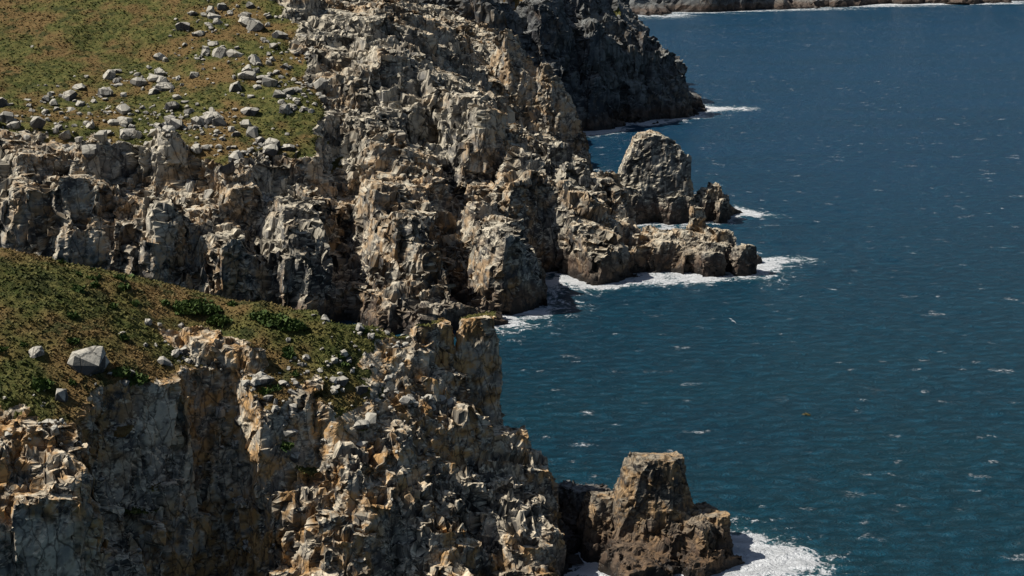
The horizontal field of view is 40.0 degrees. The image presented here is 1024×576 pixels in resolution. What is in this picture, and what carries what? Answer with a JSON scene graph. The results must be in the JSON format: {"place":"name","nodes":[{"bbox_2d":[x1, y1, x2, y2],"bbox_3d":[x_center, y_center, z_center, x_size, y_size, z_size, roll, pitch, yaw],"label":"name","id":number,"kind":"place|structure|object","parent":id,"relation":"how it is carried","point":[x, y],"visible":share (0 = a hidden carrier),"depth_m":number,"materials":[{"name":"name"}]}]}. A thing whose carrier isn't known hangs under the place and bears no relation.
{"place":"outdoors","nodes":[
{"label":"outdoors","id":0,"kind":"place"},
{"bbox_2d":[0,0,341,202],"bbox_3d":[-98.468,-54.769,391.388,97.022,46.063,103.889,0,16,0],"label":"boulder field","id":1,"kind":"structure","parent":0,"point":[271,146],"depth_m":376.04,"materials":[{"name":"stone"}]},
{"bbox_2d":[3,314,455,569],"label":"boulder field","id":2,"kind":"structure","parent":0,"point":[90,361],"depth_m":197.07,"materials":[{"name":"stone"}]},
{"bbox_2d":[0,248,583,575],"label":"rocky headland","id":3,"kind":"structure","parent":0,"point":[474,491],"depth_m":195.29,"materials":[{"name":"stone"}]},
{"bbox_2d":[0,259,368,451],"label":"shrubs","id":4,"kind":"object","parent":3,"relation":"on","point":[279,321],"visible":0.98,"depth_m":203.83,"materials":[{"name":"green plant"}]},
{"bbox_2d":[0,247,495,515],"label":"grass","id":5,"kind":"structure","parent":3,"relation":"on","point":[151,282],"depth_m":197.31,"materials":[{"name":"green plant"}]},
{"bbox_2d":[0,0,640,334],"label":"sea cliff","id":6,"kind":"structure","parent":0,"point":[464,180],"depth_m":369.77,"materials":[{"name":"stone"}]},
{"bbox_2d":[419,0,706,130],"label":"distant cliff","id":7,"kind":"structure","parent":0,"point":[612,64],"depth_m":601.36,"materials":[{"name":"grey stone"}]},
{"bbox_2d":[336,0,1023,575],"bbox_3d":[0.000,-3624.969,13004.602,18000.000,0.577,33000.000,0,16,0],"label":"sea","id":8,"kind":"structure","parent":0,"point":[862,166],"depth_m":337.21,"materials":[{"name":"liquid"}]},
{"bbox_2d":[557,479,610,553],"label":"tidal rock","id":9,"kind":"object","parent":8,"relation":"in","point":[571,495],"visible":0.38,"depth_m":223.55,"materials":[{"name":"stone"}]},
{"bbox_2d":[577,451,744,575],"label":"sea stack","id":10,"kind":"object","parent":8,"relation":"in","point":[646,516],"visible":0.94,"depth_m":215.06,"materials":[{"name":"stone"}]},
{"bbox_2d":[618,129,742,224],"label":"sea stack","id":11,"kind":"object","parent":8,"relation":"in","point":[654,170],"visible":0.69,"depth_m":430.63,"materials":[{"name":"stone"}]},
{"bbox_2d":[628,205,761,276],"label":"tidal rock","id":12,"kind":"object","parent":8,"relation":"in","point":[697,245],"visible":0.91,"depth_m":377.51,"materials":[{"name":"stone"}]},
{"bbox_2d":[629,0,1017,15],"bbox_3d":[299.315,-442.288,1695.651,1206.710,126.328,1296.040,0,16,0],"label":"distant coast","id":13,"kind":"structure","parent":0,"point":[650,7],"depth_m":1163.70,"materials":[{"name":"granite rock"},{"name":"turf"}]}
]}

